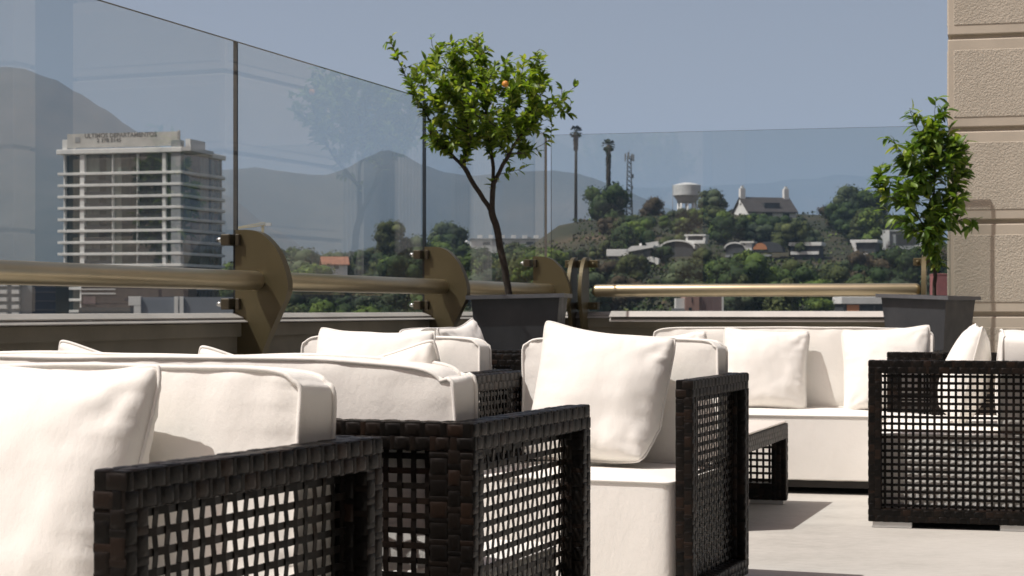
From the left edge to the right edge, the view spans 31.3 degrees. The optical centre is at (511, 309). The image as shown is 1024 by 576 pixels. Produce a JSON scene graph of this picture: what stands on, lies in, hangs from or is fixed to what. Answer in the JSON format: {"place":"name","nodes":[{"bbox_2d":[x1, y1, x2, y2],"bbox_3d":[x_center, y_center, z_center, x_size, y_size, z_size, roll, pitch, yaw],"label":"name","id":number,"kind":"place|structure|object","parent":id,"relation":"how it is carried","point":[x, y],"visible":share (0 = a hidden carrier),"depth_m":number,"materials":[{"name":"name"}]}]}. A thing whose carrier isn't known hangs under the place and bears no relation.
{"place":"outdoors","nodes":[
{"label":"outdoors","id":0,"kind":"place"},
{"bbox_2d":[0,67,302,265],"bbox_3d":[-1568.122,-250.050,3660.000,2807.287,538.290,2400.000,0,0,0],"label":"mountain","id":1,"kind":"structure","parent":0,"point":[41,117],"depth_m":3558.39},
{"bbox_2d":[222,150,674,254],"bbox_3d":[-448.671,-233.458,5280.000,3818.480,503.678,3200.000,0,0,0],"label":"mountain","id":2,"kind":"structure","parent":0,"point":[347,209],"depth_m":5205.55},
{"bbox_2d":[0,0,947,187],"label":"sky","id":3,"kind":"structure","parent":0,"point":[673,69],"materials":[{"name":"blue"}]},
{"bbox_2d":[345,212,852,310],"bbox_3d":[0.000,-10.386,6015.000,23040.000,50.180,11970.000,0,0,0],"label":"hillside ground","id":4,"kind":"structure","parent":0,"point":[562,234],"depth_m":466.24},
{"bbox_2d":[0,285,20,313],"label":"balcony block","id":5,"kind":"structure","parent":4,"relation":"on","point":[10,299],"depth_m":330.00,"materials":[{"name":"grey concrete"}]},
{"bbox_2d":[21,285,68,313],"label":"glass block","id":6,"kind":"structure","parent":4,"relation":"on","point":[44,299],"depth_m":330.30,"materials":[{"name":"blue glass"}]},
{"bbox_2d":[79,287,196,313],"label":"brown brick building","id":7,"kind":"structure","parent":4,"relation":"on","point":[96,300],"depth_m":330.00,"materials":[{"name":"brick"}]},
{"bbox_2d":[56,130,225,313],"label":"apartment tower","id":8,"kind":"structure","parent":4,"relation":"on","point":[157,206],"depth_m":447.63,"materials":[{"name":"white concrete"}]},
{"bbox_2d":[128,296,232,312],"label":"white rooftop block","id":9,"kind":"structure","parent":4,"relation":"on","point":[175,304],"depth_m":240.00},
{"bbox_2d":[288,247,322,270],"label":"hillside tree","id":10,"kind":"object","parent":4,"relation":"on","point":[301,256],"visible":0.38,"depth_m":440.90,"materials":[{"name":"green plant"}]},
{"bbox_2d":[287,291,336,311],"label":"hillside tree","id":11,"kind":"object","parent":4,"relation":"on","point":[299,297],"visible":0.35,"depth_m":309.54,"materials":[{"name":"green plant"}]},
{"bbox_2d":[297,262,336,273],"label":"hillside tree","id":12,"kind":"object","parent":4,"relation":"on","point":[312,268],"visible":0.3,"depth_m":409.18,"materials":[{"name":"green plant"}]},
{"bbox_2d":[308,297,338,312],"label":"hillside tree","id":13,"kind":"object","parent":4,"relation":"on","point":[325,306],"visible":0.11,"depth_m":266.88,"materials":[{"name":"green plant"}]},
{"bbox_2d":[319,257,349,274],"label":"tiled house","id":14,"kind":"structure","parent":4,"relation":"on","point":[340,264],"depth_m":430.33,"materials":[{"name":"tile"}]},
{"bbox_2d":[351,250,372,271],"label":"hillside tree","id":15,"kind":"object","parent":4,"relation":"on","point":[362,257],"visible":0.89,"depth_m":484.22,"materials":[{"name":"green plant"}]},
{"bbox_2d":[371,219,405,255],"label":"hillside tree","id":16,"kind":"object","parent":4,"relation":"on","point":[389,235],"visible":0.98,"depth_m":467.40,"materials":[{"name":"green plant"}]},
{"bbox_2d":[371,293,410,311],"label":"hillside tree","id":17,"kind":"object","parent":4,"relation":"on","point":[399,302],"visible":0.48,"depth_m":295.62,"materials":[{"name":"green plant"}]},
{"bbox_2d":[372,252,421,277],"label":"hillside tree","id":18,"kind":"object","parent":4,"relation":"on","point":[395,265],"visible":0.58,"depth_m":295.84,"materials":[{"name":"green plant"}]},
{"bbox_2d":[392,233,431,258],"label":"hillside tree","id":19,"kind":"object","parent":4,"relation":"on","point":[411,244],"visible":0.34,"depth_m":471.05,"materials":[{"name":"green plant"}]},
{"bbox_2d":[426,220,471,247],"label":"hillside tree","id":20,"kind":"object","parent":4,"relation":"on","point":[441,228],"visible":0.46,"depth_m":557.31,"materials":[{"name":"green plant"}]},
{"bbox_2d":[461,254,483,276],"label":"hillside tree","id":21,"kind":"object","parent":4,"relation":"on","point":[470,264],"visible":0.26,"depth_m":332.58,"materials":[{"name":"green plant"}]},
{"bbox_2d":[467,267,510,304],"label":"hillside tree","id":22,"kind":"object","parent":4,"relation":"on","point":[493,274],"visible":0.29,"depth_m":306.70,"materials":[{"name":"green plant"}]},
{"bbox_2d":[469,235,540,252],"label":"long pale building","id":23,"kind":"structure","parent":4,"relation":"on","point":[489,242],"depth_m":759.31,"materials":[{"name":"white concrete"}]},
{"bbox_2d":[490,247,530,281],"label":"hillside tree","id":24,"kind":"object","parent":4,"relation":"on","point":[512,258],"visible":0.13,"depth_m":320.13,"materials":[{"name":"green plant"}]},
{"bbox_2d":[510,257,532,282],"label":"hillside tree","id":25,"kind":"object","parent":4,"relation":"on","point":[520,276],"visible":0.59,"depth_m":238.48,"materials":[{"name":"green plant"}]},
{"bbox_2d":[520,246,569,282],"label":"hillside tree","id":26,"kind":"object","parent":4,"relation":"on","point":[560,257],"visible":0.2,"depth_m":312.32,"materials":[{"name":"green plant"}]},
{"bbox_2d":[569,125,581,222],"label":"fan palm","id":27,"kind":"object","parent":4,"relation":"on","point":[575,139],"visible":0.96,"depth_m":519.63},
{"bbox_2d":[344,209,851,310],"bbox_3d":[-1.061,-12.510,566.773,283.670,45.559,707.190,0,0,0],"label":"hillside scrub","id":28,"kind":"object","parent":4,"relation":"on","point":[660,304],"visible":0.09,"depth_m":437.16,"materials":[{"name":"green plant"}]},
{"bbox_2d":[578,268,617,311],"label":"hillside tree","id":29,"kind":"object","parent":4,"relation":"on","point":[595,277],"visible":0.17,"depth_m":247.34,"materials":[{"name":"green plant"}]},
{"bbox_2d":[587,239,612,258],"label":"hillside tree","id":30,"kind":"object","parent":4,"relation":"on","point":[604,246],"visible":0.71,"depth_m":436.44,"materials":[{"name":"green plant"}]},
{"bbox_2d":[582,181,632,228],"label":"hillside tree","id":31,"kind":"object","parent":4,"relation":"on","point":[612,201],"visible":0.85,"depth_m":495.51,"materials":[{"name":"green plant"}]},
{"bbox_2d":[601,139,614,187],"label":"fan palm","id":32,"kind":"object","parent":4,"relation":"on","point":[608,149],"visible":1,"depth_m":519.49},
{"bbox_2d":[608,224,640,248],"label":"hillside tree","id":33,"kind":"object","parent":4,"relation":"on","point":[633,234],"visible":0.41,"depth_m":415.73,"materials":[{"name":"green plant"}]},
{"bbox_2d":[610,273,649,309],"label":"hillside tree","id":34,"kind":"object","parent":4,"relation":"on","point":[617,279],"visible":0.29,"depth_m":284.96,"materials":[{"name":"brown plant"}]},
{"bbox_2d":[607,243,659,265],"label":"modern house","id":35,"kind":"structure","parent":4,"relation":"on","point":[640,249],"depth_m":399.53,"materials":[{"name":"white concrete"}]},
{"bbox_2d":[617,252,653,281],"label":"hillside tree","id":36,"kind":"object","parent":4,"relation":"on","point":[628,263],"visible":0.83,"depth_m":331.18,"materials":[{"name":"green plant"}]},
{"bbox_2d":[638,196,664,215],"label":"hillside tree","id":37,"kind":"object","parent":4,"relation":"on","point":[653,205],"visible":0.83,"depth_m":518.05,"materials":[{"name":"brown plant"}]},
{"bbox_2d":[649,244,674,263],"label":"hillside tree","id":38,"kind":"object","parent":4,"relation":"on","point":[664,254],"visible":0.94,"depth_m":399.60,"materials":[{"name":"green plant"}]},
{"bbox_2d":[646,234,708,256],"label":"modern house","id":39,"kind":"structure","parent":4,"relation":"on","point":[688,246],"depth_m":429.76,"materials":[{"name":"white concrete"}]},
{"bbox_2d":[660,258,710,304],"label":"hillside tree","id":40,"kind":"object","parent":4,"relation":"on","point":[683,272],"visible":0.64,"depth_m":272.16,"materials":[{"name":"green plant"}]},
{"bbox_2d":[672,182,700,209],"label":"water tower","id":41,"kind":"structure","parent":4,"relation":"on","point":[686,193],"depth_m":581.89,"materials":[{"name":"grey concrete"}]},
{"bbox_2d":[672,297,723,310],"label":"pinkish brick building","id":42,"kind":"structure","parent":4,"relation":"on","point":[699,304],"depth_m":250.35,"materials":[{"name":"pink brick"}]},
{"bbox_2d":[689,247,720,267],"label":"hillside tree","id":43,"kind":"object","parent":4,"relation":"on","point":[701,255],"visible":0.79,"depth_m":369.86,"materials":[{"name":"green plant"}]},
{"bbox_2d":[694,188,729,209],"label":"hillside tree","id":44,"kind":"object","parent":4,"relation":"on","point":[714,197],"visible":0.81,"depth_m":498.25,"materials":[{"name":"green plant"}]},
{"bbox_2d":[708,215,738,251],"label":"hillside tree","id":45,"kind":"object","parent":4,"relation":"on","point":[724,230],"visible":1,"depth_m":432.21,"materials":[{"name":"green plant"}]},
{"bbox_2d":[708,257,764,283],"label":"hillside tree","id":46,"kind":"object","parent":4,"relation":"on","point":[732,270],"visible":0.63,"depth_m":272.00,"materials":[{"name":"green plant"}]},
{"bbox_2d":[724,283,757,310],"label":"hillside tree","id":47,"kind":"object","parent":4,"relation":"on","point":[745,301],"visible":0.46,"depth_m":255.80,"materials":[{"name":"green plant"}]},
{"bbox_2d":[724,241,785,257],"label":"modern house","id":48,"kind":"structure","parent":4,"relation":"on","point":[737,247],"depth_m":418.88,"materials":[{"name":"white concrete"}]},
{"bbox_2d":[739,223,774,242],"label":"hillside tree","id":49,"kind":"object","parent":4,"relation":"on","point":[762,231],"visible":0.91,"depth_m":445.06,"materials":[{"name":"green plant"}]},
{"bbox_2d":[741,250,777,283],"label":"hillside tree","id":50,"kind":"object","parent":4,"relation":"on","point":[766,276],"visible":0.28,"depth_m":280.73,"materials":[{"name":"green plant"}]},
{"bbox_2d":[731,186,797,218],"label":"hilltop villa","id":51,"kind":"object","parent":4,"relation":"on","point":[775,206],"visible":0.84,"depth_m":507.54,"materials":[{"name":"paint"}]},
{"bbox_2d":[749,213,791,240],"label":"hillside tree","id":52,"kind":"object","parent":4,"relation":"on","point":[763,219],"visible":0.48,"depth_m":450.59,"materials":[{"name":"green plant"}]},
{"bbox_2d":[767,277,797,310],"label":"hillside tree","id":53,"kind":"object","parent":4,"relation":"on","point":[779,303],"visible":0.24,"depth_m":223.87,"materials":[{"name":"green plant"}]},
{"bbox_2d":[769,218,814,258],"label":"hillside tree","id":54,"kind":"object","parent":4,"relation":"on","point":[786,233],"visible":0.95,"depth_m":419.99,"materials":[{"name":"green plant"}]},
{"bbox_2d":[774,264,821,310],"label":"hillside tree","id":55,"kind":"object","parent":4,"relation":"on","point":[802,273],"visible":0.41,"depth_m":274.08,"materials":[{"name":"green plant"}]},
{"bbox_2d":[789,242,825,259],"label":"modern house","id":56,"kind":"structure","parent":4,"relation":"on","point":[815,250],"depth_m":419.79,"materials":[{"name":"white concrete"}]},
{"bbox_2d":[779,256,851,282],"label":"hillside tree","id":57,"kind":"object","parent":4,"relation":"on","point":[834,273],"visible":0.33,"depth_m":303.88,"materials":[{"name":"green plant"}]},
{"bbox_2d":[805,297,835,310],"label":"hillside tree","id":58,"kind":"object","parent":4,"relation":"on","point":[819,304],"visible":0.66,"depth_m":244.73,"materials":[{"name":"green plant"}]},
{"bbox_2d":[821,200,855,232],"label":"hillside tree","id":59,"kind":"object","parent":4,"relation":"on","point":[830,207],"visible":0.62,"depth_m":471.69,"materials":[{"name":"green plant"}]},
{"bbox_2d":[827,206,855,232],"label":"hillside tree","id":60,"kind":"object","parent":4,"relation":"on","point":[847,213],"visible":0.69,"depth_m":469.61,"materials":[{"name":"green plant"}]},
{"bbox_2d":[829,183,858,204],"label":"hillside tree","id":61,"kind":"object","parent":4,"relation":"on","point":[844,193],"visible":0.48,"depth_m":487.28,"materials":[{"name":"green plant"}]},
{"bbox_2d":[847,210,865,239],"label":"hillside tree","id":62,"kind":"object","parent":4,"relation":"on","point":[856,232],"visible":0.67,"depth_m":450.95,"materials":[{"name":"green plant"}]},
{"bbox_2d":[832,297,882,310],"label":"white flat house","id":63,"kind":"structure","parent":4,"relation":"on","point":[858,304],"depth_m":254.84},
{"bbox_2d":[850,240,881,254],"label":"modern house","id":64,"kind":"structure","parent":4,"relation":"on","point":[869,246],"depth_m":414.91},
{"bbox_2d":[845,248,891,277],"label":"hillside tree","id":65,"kind":"object","parent":4,"relation":"on","point":[859,258],"visible":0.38,"depth_m":319.06,"materials":[{"name":"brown plant"}]},
{"bbox_2d":[856,206,884,249],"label":"hillside tree","id":66,"kind":"object","parent":4,"relation":"on","point":[870,217],"visible":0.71,"depth_m":425.89,"materials":[{"name":"green plant"}]},
{"bbox_2d":[846,263,894,282],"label":"hillside tree","id":67,"kind":"object","parent":4,"relation":"on","point":[878,274],"visible":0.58,"depth_m":316.27,"materials":[{"name":"green plant"}]},
{"bbox_2d":[852,188,889,216],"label":"hillside tree","id":68,"kind":"object","parent":4,"relation":"on","point":[866,198],"visible":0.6,"depth_m":477.15,"materials":[{"name":"green plant"}]},
{"bbox_2d":[881,230,924,251],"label":"modern house","id":69,"kind":"structure","parent":4,"relation":"on","point":[889,237],"depth_m":430.47,"materials":[{"name":"grey concrete"}]},
{"bbox_2d":[882,243,928,283],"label":"hillside tree","id":70,"kind":"object","parent":4,"relation":"on","point":[899,260],"visible":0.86,"depth_m":316.58,"materials":[{"name":"green plant"}]},
{"bbox_2d":[930,274,946,294],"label":"red walled building","id":71,"kind":"structure","parent":4,"relation":"on","point":[941,286],"depth_m":300.00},
{"bbox_2d":[623,175,947,242],"bbox_3d":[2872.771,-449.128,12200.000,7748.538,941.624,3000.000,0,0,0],"label":"distant ridge","id":72,"kind":"structure","parent":0,"point":[807,195],"depth_m":12315.19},
{"bbox_2d":[746,487,1023,575],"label":"terrace floor","id":73,"kind":"structure","parent":0,"point":[809,531],"depth_m":6.63,"materials":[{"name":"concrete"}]},
{"bbox_2d":[0,362,382,575],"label":"wicker armchair","id":74,"kind":"object","parent":73,"relation":"on","point":[247,470],"visible":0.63,"depth_m":2.73,"materials":[{"name":"plastic"}]},
{"bbox_2d":[0,364,161,575],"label":"throw pillow","id":75,"kind":"object","parent":74,"relation":"on","point":[64,435],"visible":0.8,"depth_m":2.69,"materials":[{"name":"beige fabric"}]},
{"bbox_2d":[0,312,472,354],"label":"parapet wall","id":76,"kind":"structure","parent":73,"relation":"on","point":[181,333],"depth_m":7.93,"materials":[{"name":"concrete"}]},
{"bbox_2d":[98,0,236,312],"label":"glass barrier","id":77,"kind":"object","parent":76,"relation":"on","point":[234,135],"visible":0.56,"depth_m":8.57,"materials":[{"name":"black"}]},
{"bbox_2d":[216,230,292,354],"bbox_3d":[-1.201,0.059,8.549,0.367,0.862,0.110,0,0,11],"label":"railing bracket","id":78,"kind":"object","parent":76,"relation":"attached to","point":[261,310],"visible":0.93,"depth_m":8.51,"materials":[{"name":"brown paint"}]},
{"bbox_2d":[0,260,264,289],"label":"handrail","id":79,"kind":"object","parent":78,"relation":"attached to","point":[32,273],"visible":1,"depth_m":7.28,"materials":[{"name":"gold metal"}]},
{"bbox_2d":[291,273,448,293],"bbox_3d":[-0.783,-0.133,9.690,0.090,0.090,2.378,0,0,18],"label":"handrail","id":80,"kind":"object","parent":78,"relation":"attached to","point":[308,282],"visible":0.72,"depth_m":9.62,"materials":[{"name":"gold metal"}]},
{"bbox_2d":[237,42,424,311],"bbox_3d":[-0.910,-0.604,9.734,0.019,1.308,2.429,0,0,18],"label":"glass barrier","id":81,"kind":"object","parent":76,"relation":"on","point":[423,186],"visible":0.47,"depth_m":10.88,"materials":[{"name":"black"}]},
{"bbox_2d":[409,247,469,327],"bbox_3d":[-0.427,0.059,10.864,0.367,0.862,0.110,0,0,11],"label":"railing bracket","id":82,"kind":"object","parent":76,"relation":"attached to","point":[447,308],"visible":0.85,"depth_m":10.82,"materials":[{"name":"metal"}]},
{"bbox_2d":[425,100,546,256],"bbox_3d":[-0.139,-0.604,12.040,0.019,1.308,2.410,0,0,19],"label":"glass barrier","id":83,"kind":"object","parent":76,"relation":"on","point":[545,193],"visible":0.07,"depth_m":13.18,"materials":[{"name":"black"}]},
{"bbox_2d":[520,256,571,309],"bbox_3d":[0.242,0.059,12.862,0.367,0.862,0.110,0,0,11],"label":"railing bracket","id":84,"kind":"object","parent":76,"relation":"attached to","point":[548,270],"visible":0.47,"depth_m":12.82,"materials":[{"name":"metal"}]},
{"bbox_2d":[469,280,553,294],"bbox_3d":[-0.060,-0.133,11.849,0.090,0.090,2.045,0,0,19],"label":"handrail","id":85,"kind":"object","parent":84,"relation":"attached to","point":[485,288],"visible":0.73,"depth_m":11.75,"materials":[{"name":"gold metal"}]},
{"bbox_2d":[0,351,590,575],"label":"wicker sofa","id":86,"kind":"object","parent":73,"relation":"on","point":[441,439],"visible":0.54,"depth_m":3.30,"materials":[{"name":"plastic"}]},
{"bbox_2d":[58,340,99,351],"bbox_3d":[-0.758,0.274,3.721,0.383,0.387,0.167,8,15,19],"label":"throw pillow","id":87,"kind":"object","parent":86,"relation":"on","point":[65,345],"visible":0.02,"depth_m":3.72,"materials":[{"name":"beige fabric"}]},
{"bbox_2d":[379,340,439,363],"bbox_3d":[-0.273,0.268,3.471,0.383,0.387,0.167,-10,9,22],"label":"throw pillow","id":88,"kind":"object","parent":86,"relation":"on","point":[426,351],"visible":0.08,"depth_m":3.38,"materials":[{"name":"beige fabric"}]},
{"bbox_2d":[301,336,512,469],"bbox_3d":[-0.464,0.466,5.846,0.756,0.768,0.666,0,0,20],"label":"wicker armchair","id":89,"kind":"object","parent":73,"relation":"on","point":[472,355],"visible":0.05,"depth_m":5.93,"materials":[{"name":"fabric"}]},
{"bbox_2d":[316,327,435,355],"bbox_3d":[-0.464,0.263,5.906,0.418,0.415,0.199,2,-14,21],"label":"throw pillow","id":90,"kind":"object","parent":89,"relation":"on","point":[332,341],"visible":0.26,"depth_m":5.89,"materials":[{"name":"beige fabric"}]},
{"bbox_2d":[399,327,521,456],"bbox_3d":[-0.155,0.467,8.560,0.666,0.766,0.756,0,0,19],"label":"wicker armchair","id":91,"kind":"object","parent":73,"relation":"on","point":[504,359],"visible":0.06,"depth_m":8.13,"materials":[{"name":"wicker"}]},
{"bbox_2d":[436,318,484,340],"bbox_3d":[-0.203,0.266,8.449,0.184,0.425,0.421,-16,-1,23],"label":"throw pillow","id":92,"kind":"object","parent":91,"relation":"on","point":[470,328],"visible":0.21,"depth_m":8.43,"materials":[{"name":"beige fabric"}]},
{"bbox_2d":[466,293,571,365],"bbox_3d":[0.049,0.379,10.750,0.566,0.942,0.566,0,0,7],"label":"planter","id":93,"kind":"object","parent":73,"relation":"on","point":[512,322],"visible":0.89,"depth_m":10.51,"materials":[{"name":"grey metal"}]},
{"bbox_2d":[383,32,578,294],"bbox_3d":[-0.151,-0.835,10.726,0.987,1.628,0.882,0,0,-37],"label":"citrus tree","id":94,"kind":"object","parent":93,"relation":"on","point":[455,87],"visible":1,"depth_m":10.67,"materials":[{"name":"green plant"}]},
{"bbox_2d":[474,338,748,575],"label":"wicker armchair","id":95,"kind":"object","parent":73,"relation":"on","point":[673,502],"visible":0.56,"depth_m":5.37,"materials":[{"name":"fabric"}]},
{"bbox_2d":[524,321,675,463],"bbox_3d":[0.266,0.263,5.578,0.423,0.421,0.219,7,-12,18],"label":"throw pillow","id":96,"kind":"object","parent":95,"relation":"on","point":[618,384],"visible":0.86,"depth_m":5.49,"materials":[{"name":"beige fabric"}]},
{"bbox_2d":[565,311,884,335],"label":"parapet wall","id":97,"kind":"structure","parent":73,"relation":"on","point":[644,323],"depth_m":12.74,"materials":[{"name":"concrete"}]},
{"bbox_2d":[565,257,599,329],"bbox_3d":[0.476,0.059,13.012,0.240,0.862,0.305,0,0,14],"label":"railing bracket","id":98,"kind":"object","parent":97,"relation":"attached to","point":[581,303],"visible":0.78,"depth_m":13.00,"materials":[{"name":"brown paint"}]},
{"bbox_2d":[913,255,929,294],"bbox_3d":[2.814,0.059,12.408,0.180,0.862,0.305,0,0,14],"label":"railing bracket","id":99,"kind":"object","parent":97,"relation":"attached to","point":[922,262],"visible":0.31,"depth_m":12.34,"materials":[{"name":"metal"}]},
{"bbox_2d":[592,283,920,296],"bbox_3d":[1.672,-0.133,12.685,2.280,0.090,0.090,0,0,14],"label":"handrail","id":100,"kind":"object","parent":99,"relation":"attached to","point":[750,290],"visible":0.96,"depth_m":12.65,"materials":[{"name":"gold metal"}]},
{"bbox_2d":[710,420,787,504],"bbox_3d":[0.707,0.668,7.597,0.706,0.364,1.056,0,0,18],"label":"coffee table","id":101,"kind":"object","parent":73,"relation":"on","point":[771,434],"visible":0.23,"depth_m":7.95,"materials":[{"name":"wicker"}]},
{"bbox_2d":[653,326,945,488],"bbox_3d":[1.312,0.467,8.720,1.466,0.767,0.666,0,0,14],"label":"wicker sofa","id":102,"kind":"object","parent":73,"relation":"on","point":[827,440],"visible":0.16,"depth_m":8.41,"materials":[{"name":"fabric"}]},
{"bbox_2d":[723,327,809,408],"bbox_3d":[1.217,0.291,8.792,0.414,0.411,0.201,3,-14,7],"label":"throw pillow","id":103,"kind":"object","parent":102,"relation":"on","point":[773,365],"visible":0.77,"depth_m":8.71,"materials":[{"name":"beige fabric"}]},
{"bbox_2d":[841,325,929,409],"bbox_3d":[1.772,0.284,8.647,0.418,0.415,0.199,-3,-15,17],"label":"throw pillow","id":104,"kind":"object","parent":102,"relation":"on","point":[861,349],"visible":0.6,"depth_m":8.61,"materials":[{"name":"beige fabric"}]},
{"bbox_2d":[875,294,980,351],"bbox_3d":[2.671,0.375,11.720,0.496,0.950,0.496,0,0,38],"label":"planter","id":105,"kind":"object","parent":73,"relation":"on","point":[947,319],"visible":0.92,"depth_m":11.54,"materials":[{"name":"grey metal"}]},
{"bbox_2d":[864,95,981,295],"bbox_3d":[2.644,-0.703,11.712,0.776,1.325,0.468,0,0,0],"label":"potted shrub","id":106,"kind":"object","parent":105,"relation":"on","point":[933,147],"visible":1,"depth_m":11.67,"materials":[{"name":"green plant"}]},
{"bbox_2d":[868,329,1023,531],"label":"wicker sofa","id":107,"kind":"object","parent":73,"relation":"on","point":[926,467],"visible":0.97,"depth_m":7.08,"materials":[{"name":"wicker"}]},
{"bbox_2d":[938,323,990,422],"bbox_3d":[1.878,0.263,7.543,0.199,0.415,0.418,14,4,10],"label":"throw pillow","id":108,"kind":"object","parent":107,"relation":"on","point":[972,342],"visible":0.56,"depth_m":7.37,"materials":[{"name":"beige fabric"}]},
{"bbox_2d":[947,0,1023,414],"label":"stucco wall","id":109,"kind":"structure","parent":73,"relation":"on","point":[985,74],"depth_m":12.59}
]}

